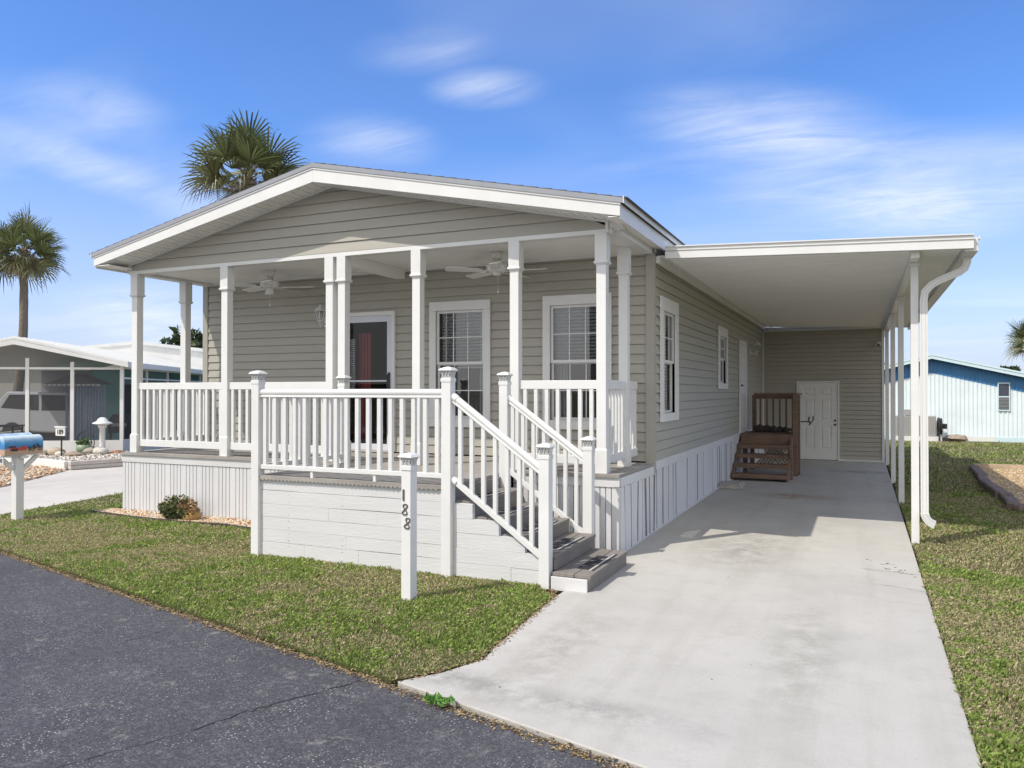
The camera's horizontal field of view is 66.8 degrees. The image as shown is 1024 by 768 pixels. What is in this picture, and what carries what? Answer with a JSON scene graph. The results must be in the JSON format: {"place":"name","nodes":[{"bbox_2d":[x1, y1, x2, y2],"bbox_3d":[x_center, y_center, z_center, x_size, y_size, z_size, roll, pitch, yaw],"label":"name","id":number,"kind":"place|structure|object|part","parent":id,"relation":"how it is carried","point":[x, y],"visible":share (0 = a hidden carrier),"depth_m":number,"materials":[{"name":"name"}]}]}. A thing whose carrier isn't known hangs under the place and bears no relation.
{"place":"outdoors","nodes":[
{"label":"outdoors","id":0,"kind":"place"},
{"bbox_2d":[0,461,67,487],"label":"gravel bed","id":1,"kind":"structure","parent":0,"point":[29,473],"depth_m":15.16,"materials":[{"name":"beige gravel"}]},
{"bbox_2d":[0,466,122,513],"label":"neighbour driveway","id":2,"kind":"structure","parent":0,"point":[66,486],"depth_m":13.01,"materials":[{"name":"concrete"}]},
{"bbox_2d":[5,457,122,469],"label":"raised bed wall","id":3,"kind":"structure","parent":2,"relation":"on","point":[88,464],"depth_m":16.22,"materials":[{"name":"white concrete"}]},
{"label":"rock bed soil","id":4,"kind":"structure","parent":2,"relation":"on","visible":0},
{"bbox_2d":[54,426,66,455],"bbox_3d":[-9.989,1.276,17.183,0.340,0.680,0.060,0,-1,24],"label":"number stake","id":5,"kind":"object","parent":4,"relation":"on","point":[61,431],"visible":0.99,"depth_m":17.17,"materials":[{"name":"white plastic"}]},
{"bbox_2d":[28,451,126,460],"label":"rock bed gravel","id":6,"kind":"object","parent":4,"relation":"on","point":[90,456],"visible":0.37,"depth_m":16.91,"materials":[{"name":"white gravel"}]},
{"bbox_2d":[47,447,65,455],"bbox_3d":[-10.323,1.537,17.547,0.396,0.229,0.316,0,-1,24],"label":"garden rock","id":7,"kind":"object","parent":6,"relation":"on","point":[52,451],"visible":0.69,"depth_m":17.44,"materials":[{"name":"stone"}]},
{"bbox_2d":[63,451,85,455],"bbox_3d":[-9.737,1.568,17.286,0.467,0.133,0.412,0,-1,-13],"label":"garden rock","id":8,"kind":"object","parent":6,"relation":"on","point":[74,453],"visible":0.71,"depth_m":17.16,"materials":[{"name":"stone"}]},
{"bbox_2d":[75,431,94,451],"bbox_3d":[-9.938,1.354,18.099,0.538,0.520,0.368,0,-1,-7],"label":"potted plant","id":9,"kind":"object","parent":6,"relation":"on","point":[83,444],"visible":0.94,"depth_m":18.00,"materials":[{"name":"green ceramic"}]},
{"bbox_2d":[82,447,93,453],"bbox_3d":[-9.707,1.550,17.851,0.356,0.202,0.297,0,-1,24],"label":"garden rock","id":10,"kind":"object","parent":6,"relation":"on","point":[88,450],"visible":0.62,"depth_m":17.74,"materials":[{"name":"stone"}]},
{"bbox_2d":[92,446,109,454],"bbox_3d":[-9.388,1.538,17.734,0.333,0.225,0.371,0,-1,-33],"label":"garden rock","id":11,"kind":"object","parent":6,"relation":"on","point":[100,450],"visible":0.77,"depth_m":17.62,"materials":[{"name":"stone"}]},
{"bbox_2d":[110,450,124,452],"bbox_3d":[-9.153,1.583,17.997,0.342,0.104,0.332,0,-1,-15],"label":"garden rock","id":12,"kind":"object","parent":6,"relation":"on","point":[116,451],"visible":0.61,"depth_m":17.89,"materials":[{"name":"stone"}]},
{"bbox_2d":[92,417,112,447],"bbox_3d":[-9.440,1.195,17.890,0.430,0.855,0.430,0,-1,24],"label":"garden lamp","id":13,"kind":"object","parent":4,"relation":"on","point":[102,423],"visible":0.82,"depth_m":17.83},
{"bbox_2d":[108,414,130,439],"bbox_3d":[-9.957,1.254,19.793,0.530,0.970,0.420,0,-1,-9],"label":"barbecue grill","id":14,"kind":"object","parent":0,"point":[114,419],"visible":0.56,"depth_m":19.63,"materials":[{"name":"black metal"}]},
{"bbox_2d":[0,552,630,767],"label":"road","id":15,"kind":"structure","parent":0,"point":[83,677],"depth_m":4.02,"materials":[{"name":"grey asphalt"}]},
{"bbox_2d":[56,731,187,767],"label":"road crack","id":16,"kind":"object","parent":15,"relation":"on","point":[124,749],"visible":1,"depth_m":3.50,"materials":[{"name":"black asphalt"}]},
{"bbox_2d":[192,681,355,729],"bbox_3d":[-1.205,1.656,4.033,0.937,0.001,0.054,0,-1,-43],"label":"road crack","id":17,"kind":"object","parent":15,"relation":"on","point":[270,705],"visible":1,"depth_m":4.00,"materials":[{"name":"black asphalt"}]},
{"bbox_2d":[0,551,638,767],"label":"road edge straw","id":18,"kind":"object","parent":15,"relation":"on","point":[372,678],"visible":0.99,"depth_m":4.45,"materials":[{"name":"straw"},{"name":"dry grass"}]},
{"bbox_2d":[420,691,454,706],"bbox_3d":[-0.380,1.625,4.000,0.197,0.062,0.124,0,-1,24],"label":"weed","id":19,"kind":"object","parent":15,"relation":"on","point":[438,698],"visible":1,"depth_m":3.99,"materials":[{"name":"green plant"}]},
{"bbox_2d":[0,0,1023,371],"label":"sky","id":20,"kind":"structure","parent":0,"point":[724,121],"materials":[{"name":"blue"}]},
{"bbox_2d":[66,447,968,724],"bbox_3d":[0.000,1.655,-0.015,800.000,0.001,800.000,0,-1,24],"label":"ground","id":21,"kind":"structure","parent":0,"point":[620,487],"depth_m":8.83,"materials":[{"name":"green plant"}]},
{"bbox_2d":[0,369,40,398],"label":"grey home","id":22,"kind":"object","parent":21,"relation":"on","point":[7,376],"visible":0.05,"depth_m":35.88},
{"bbox_2d":[0,204,73,390],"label":"palm tree","id":23,"kind":"object","parent":21,"relation":"on","point":[24,264],"visible":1,"depth_m":30.77,"materials":[{"name":"green plant"}]},
{"bbox_2d":[0,336,202,451],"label":"screened neighbour home","id":24,"kind":"object","parent":21,"relation":"on","point":[109,363],"visible":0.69,"depth_m":22.27,"materials":[{"name":"white metal"}]},
{"bbox_2d":[0,425,24,432],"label":"patio table","id":25,"kind":"object","parent":24,"relation":"on","point":[12,428],"visible":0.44,"depth_m":19.38,"materials":[{"name":"black metal"}]},
{"bbox_2d":[0,391,68,432],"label":"parked car","id":26,"kind":"object","parent":24,"relation":"on","point":[47,412],"visible":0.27,"depth_m":23.55,"materials":[{"name":"white metal"}]},
{"bbox_3d":[-14.274,0.563,23.519,2.750,0.480,0.005,0,-1,9],"label":"side window","id":27,"kind":"part","parent":26,"relation":"part of","materials":[{"name":"black glass"}]},
{"bbox_2d":[43,374,113,439],"bbox_3d":[-10.960,0.715,19.844,1.400,1.950,1.265,0,-1,-9],"label":"patio canopy","id":28,"kind":"object","parent":24,"relation":"on","point":[90,407],"visible":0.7,"depth_m":19.42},
{"bbox_2d":[124,384,131,438],"bbox_3d":[-10.937,0.904,22.466,0.600,1.780,0.035,0,-1,-9],"label":"inner door","id":29,"kind":"structure","parent":24,"relation":"in","point":[127,387],"depth_m":22.43,"materials":[{"name":"black"}]},
{"bbox_2d":[160,325,202,348],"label":"broadleaf tree","id":30,"kind":"object","parent":21,"relation":"on","point":[197,341],"visible":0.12,"depth_m":58.77,"materials":[{"name":"green plant"}]},
{"bbox_2d":[177,109,306,204],"bbox_3d":[-7.797,-3.042,22.885,3.894,9.729,3.887,0,-1,-13],"label":"palm tree","id":31,"kind":"object","parent":21,"relation":"on","point":[242,149],"visible":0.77,"depth_m":22.20,"materials":[{"name":"green plant"}]},
{"bbox_2d":[0,491,551,685],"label":"lawn base","id":32,"kind":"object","parent":21,"relation":"on","point":[322,658],"visible":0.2,"depth_m":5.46,"materials":[{"name":"green plant"}]},
{"bbox_2d":[0,452,43,519],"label":"mailbox post","id":33,"kind":"object","parent":32,"relation":"on","point":[17,466],"visible":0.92,"depth_m":9.70,"materials":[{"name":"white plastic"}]},
{"bbox_2d":[0,432,32,435],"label":"mailbox","id":34,"kind":"object","parent":33,"relation":"on","point":[15,434],"visible":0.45,"depth_m":9.91,"materials":[{"name":"blue paint"}]},
{"bbox_2d":[0,434,42,455],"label":"mailbox","id":35,"kind":"object","parent":33,"relation":"on","point":[19,444],"visible":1,"depth_m":9.69,"materials":[{"name":"blue paint"}]},
{"bbox_2d":[0,436,6,455],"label":"door","id":36,"kind":"structure","parent":35,"relation":"in","point":[3,442],"depth_m":9.49,"materials":[{"name":"blue metal"}]},
{"bbox_2d":[92,511,250,528],"bbox_3d":[-3.853,1.684,9.435,3.804,0.028,0.122,0,-1,25],"label":"bed edging","id":37,"kind":"object","parent":32,"relation":"on","point":[219,524],"visible":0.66,"depth_m":9.47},
{"bbox_2d":[398,452,419,600],"bbox_3d":[-0.798,1.109,6.023,0.132,1.152,0.132,0,-1,28],"label":"address post","id":38,"kind":"object","parent":32,"relation":"on","point":[408,467],"visible":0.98,"depth_m":5.99,"materials":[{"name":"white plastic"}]},
{"bbox_2d":[121,367,654,592],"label":"porch deck","id":39,"kind":"structure","parent":21,"relation":"on","point":[539,522],"depth_m":7.43,"materials":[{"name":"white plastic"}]},
{"bbox_2d":[89,162,773,530],"bbox_3d":[0.866,-0.333,15.723,7.352,4.232,15.234,0,-1,24],"label":"manufactured home","id":40,"kind":"object","parent":21,"relation":"on","point":[369,254],"visible":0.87,"depth_m":9.66,"materials":[{"name":"beige plastic"}]},
{"bbox_2d":[235,270,314,305],"bbox_3d":[-3.231,-1.274,10.419,1.179,0.487,1.135,0,-1,24],"label":"ceiling fan","id":41,"kind":"object","parent":40,"relation":"hanging from","point":[269,284],"visible":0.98,"depth_m":10.33,"materials":[{"name":"plastic"}]},
{"bbox_2d":[314,304,325,329],"bbox_3d":[-2.626,-0.920,10.716,0.176,0.355,0.240,0,-1,24],"label":"wall lantern","id":42,"kind":"object","parent":40,"relation":"attached to","point":[319,309],"depth_m":10.68,"materials":[{"name":"white plastic"}]},
{"bbox_2d":[350,311,395,452],"bbox_3d":[-1.942,-0.031,10.609,0.930,1.885,0.362,0,-1,24],"label":"front door","id":43,"kind":"structure","parent":40,"relation":"in","point":[364,380],"depth_m":10.52,"materials":[{"name":"white plastic"}]},
{"bbox_2d":[429,299,490,427],"bbox_3d":[-0.628,-0.257,10.033,0.880,1.615,0.250,0,-1,24],"label":"window","id":44,"kind":"structure","parent":40,"relation":"in","point":[483,307],"depth_m":10.01,"materials":[{"name":"white plastic"}]},
{"bbox_2d":[445,251,547,292],"bbox_3d":[-0.146,-1.287,9.004,1.152,0.487,1.174,0,-1,24],"label":"ceiling fan","id":45,"kind":"object","parent":40,"relation":"hanging from","point":[496,267],"visible":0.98,"depth_m":8.94,"materials":[{"name":"plastic"}]},
{"bbox_2d":[542,293,611,429],"bbox_3d":[0.816,-0.262,9.381,0.870,1.615,0.250,0,-1,24],"label":"window","id":46,"kind":"structure","parent":40,"relation":"in","point":[565,303],"depth_m":9.41,"materials":[{"name":"white plastic"}]},
{"bbox_2d":[659,296,678,421],"bbox_3d":[1.892,-0.293,9.632,0.160,1.500,0.930,0,-1,24],"label":"window","id":47,"kind":"structure","parent":40,"relation":"in","point":[667,305],"depth_m":9.71,"materials":[{"name":"white plastic"}]},
{"bbox_2d":[717,325,727,388],"bbox_3d":[3.583,-0.441,13.293,0.090,1.057,0.930,0,-1,24],"label":"window","id":48,"kind":"structure","parent":40,"relation":"in","point":[722,332],"depth_m":13.34,"materials":[{"name":"white plastic"}]},
{"bbox_2d":[739,339,746,432],"bbox_3d":[4.631,0.045,15.487,0.071,1.810,0.980,0,-1,24],"label":"side door","id":49,"kind":"structure","parent":40,"relation":"in","point":[742,344],"depth_m":15.43,"materials":[{"name":"white plastic"}]},
{"bbox_2d":[749,341,760,354],"bbox_3d":[5.184,-0.748,16.539,0.240,0.355,0.176,0,-1,24],"label":"wall lantern","id":50,"kind":"object","parent":40,"relation":"attached to","point":[756,349],"depth_m":16.52,"materials":[{"name":"white plastic"}]},
{"bbox_2d":[762,327,889,461],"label":"storage shed","id":51,"kind":"structure","parent":21,"relation":"on","point":[835,378],"depth_m":18.04,"materials":[{"name":"beige plastic"}]},
{"bbox_2d":[798,383,837,459],"bbox_3d":[7.139,0.869,18.137,0.860,1.788,0.075,0,-1,24],"label":"panel door","id":52,"kind":"structure","parent":51,"relation":"in","point":[819,439],"depth_m":18.13,"materials":[{"name":"metal"}]},
{"bbox_2d":[887,439,1023,767],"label":"side lawn base","id":53,"kind":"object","parent":21,"relation":"on","point":[967,485],"depth_m":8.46,"materials":[{"name":"plant"}]},
{"bbox_2d":[896,415,941,441],"bbox_3d":[13.187,1.439,25.233,1.340,0.800,0.570,0,-1,24],"label":"storage box","id":54,"kind":"object","parent":53,"relation":"on","point":[932,436],"visible":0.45,"depth_m":24.99,"materials":[{"name":"beige plastic"}]},
{"bbox_2d":[937,417,948,441],"bbox_3d":[13.799,1.450,24.863,0.320,0.770,0.579,0,-1,24],"label":"hose reel","id":55,"kind":"object","parent":53,"relation":"on","point":[941,426],"visible":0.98,"depth_m":24.72,"materials":[{"name":"black plastic"}]},
{"bbox_2d":[946,434,967,441],"bbox_3d":[14.170,1.720,24.748,0.638,0.241,0.591,0,-1,24],"label":"rubble heap","id":56,"kind":"object","parent":53,"relation":"on","point":[958,437],"visible":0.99,"depth_m":24.57,"materials":[{"name":"beige stone"}]},
{"bbox_2d":[966,436,994,441],"bbox_3d":[14.774,1.738,24.590,0.880,0.150,0.110,0,-1,24],"label":"gutter section","id":57,"kind":"object","parent":53,"relation":"on","point":[980,438],"visible":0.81,"depth_m":24.52,"materials":[{"name":"white metal"}]},
{"bbox_2d":[969,465,1023,511],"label":"log edging","id":58,"kind":"object","parent":53,"relation":"on","point":[1010,500],"visible":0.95,"depth_m":11.80,"materials":[{"name":"wood"}]},
{"bbox_2d":[973,463,1023,469],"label":"timber edging","id":59,"kind":"object","parent":53,"relation":"on","point":[1003,466],"visible":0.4,"depth_m":15.96,"materials":[{"name":"beige wood"}]},
{"bbox_2d":[982,469,1023,503],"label":"gravel bed","id":60,"kind":"object","parent":53,"relation":"on","point":[1010,479],"visible":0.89,"depth_m":13.97,"materials":[{"name":"beige gravel"}]},
{"bbox_2d":[1000,365,1021,370],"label":"broadleaf tree","id":61,"kind":"object","parent":21,"relation":"on","point":[1016,368],"visible":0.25,"depth_m":74.55,"materials":[{"name":"green plant"}]},
{"bbox_2d":[1003,319,1023,363],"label":"palm tree","id":62,"kind":"object","parent":21,"relation":"on","point":[1018,332],"visible":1,"depth_m":48.20,"materials":[{"name":"green plant"}]},
{"bbox_2d":[398,459,981,767],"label":"driveway","id":63,"kind":"structure","parent":0,"point":[821,630],"depth_m":4.80,"materials":[{"name":"concrete"}]},
{"bbox_2d":[397,589,557,681],"bbox_3d":[-0.046,1.656,5.271,0.336,0.007,2.254,0,-1,24],"label":"driveway edge straw","id":64,"kind":"object","parent":63,"relation":"on","point":[506,635],"visible":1,"depth_m":4.95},
{"bbox_2d":[718,480,744,489],"bbox_3d":[3.671,1.685,12.976,0.375,0.085,0.555,0,-1,24],"label":"step stone","id":65,"kind":"object","parent":63,"relation":"on","point":[736,485],"visible":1,"depth_m":12.78,"materials":[{"name":"concrete"}]},
{"bbox_2d":[731,393,801,481],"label":"wooden entry steps","id":66,"kind":"structure","parent":63,"relation":"on","point":[789,442],"depth_m":14.66,"materials":[{"name":"brown wood"}]},
{"bbox_2d":[742,432,765,433],"bbox_3d":[4.717,0.959,15.116,0.410,0.014,0.350,0,-1,24],"label":"door mat","id":67,"kind":"object","parent":66,"relation":"on","point":[752,433],"depth_m":15.01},
{"bbox_2d":[755,424,788,432],"bbox_3d":[5.248,0.922,15.699,0.660,0.220,0.259,0,-1,24],"label":"cushion pile","id":68,"kind":"object","parent":66,"relation":"on","point":[762,428],"visible":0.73,"depth_m":15.64,"materials":[{"name":"fabric"}]},
{"bbox_2d":[801,416,813,424],"bbox_3d":[5.639,0.698,14.830,0.233,0.186,0.033,0,-1,27],"label":"wall hook","id":69,"kind":"object","parent":66,"relation":"attached to","point":[808,421],"depth_m":14.80,"materials":[{"name":"metal"}]},
{"bbox_2d":[656,233,979,544],"bbox_3d":[5.319,0.107,13.159,3.246,3.284,10.835,0,-1,24],"label":"carport","id":70,"kind":"object","parent":63,"relation":"on","point":[900,283],"visible":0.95,"depth_m":9.56,"materials":[{"name":"white metal"}]},
{"bbox_2d":[884,354,1023,442],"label":"blue house","id":71,"kind":"structure","parent":0,"point":[967,398],"depth_m":24.91,"materials":[{"name":"metal"}]},
{"bbox_2d":[904,409,910,414],"bbox_3d":[13.104,0.931,25.527,0.370,0.180,0.191,0,-1,24],"label":"meter box","id":72,"kind":"object","parent":71,"relation":"attached to","point":[907,412],"visible":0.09,"depth_m":25.51,"materials":[{"name":"white metal"}]},
{"bbox_2d":[997,382,1009,410],"bbox_3d":[15.545,0.403,24.536,0.340,0.900,0.023,0,-1,24],"label":"window","id":73,"kind":"structure","parent":71,"relation":"in","point":[1003,389],"depth_m":24.54,"materials":[{"name":"white glass"}]},
{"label":"mulch bed base","id":74,"kind":"structure","parent":0,"visible":0},
{"bbox_2d":[95,507,250,526],"bbox_3d":[-3.777,1.676,9.595,3.838,0.027,0.482,0,-1,24],"label":"mulch bed","id":75,"kind":"object","parent":74,"relation":"on","point":[155,514],"visible":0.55,"depth_m":9.77,"materials":[{"name":"beige gravel"}]},
{"bbox_2d":[157,494,200,519],"bbox_3d":[-4.148,1.541,9.697,0.545,0.337,0.498,0,-1,-13],"label":"croton shrub","id":76,"kind":"object","parent":75,"relation":"on","point":[176,507],"visible":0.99,"depth_m":9.60,"materials":[{"name":"green plant"}]},
{"bbox_2d":[182,509,200,520],"bbox_3d":[-3.980,1.625,9.639,0.220,0.145,0.214,0,-1,24],"label":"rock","id":77,"kind":"object","parent":75,"relation":"on","point":[196,515],"visible":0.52,"depth_m":9.56,"materials":[{"name":"beige stone"}]}
]}

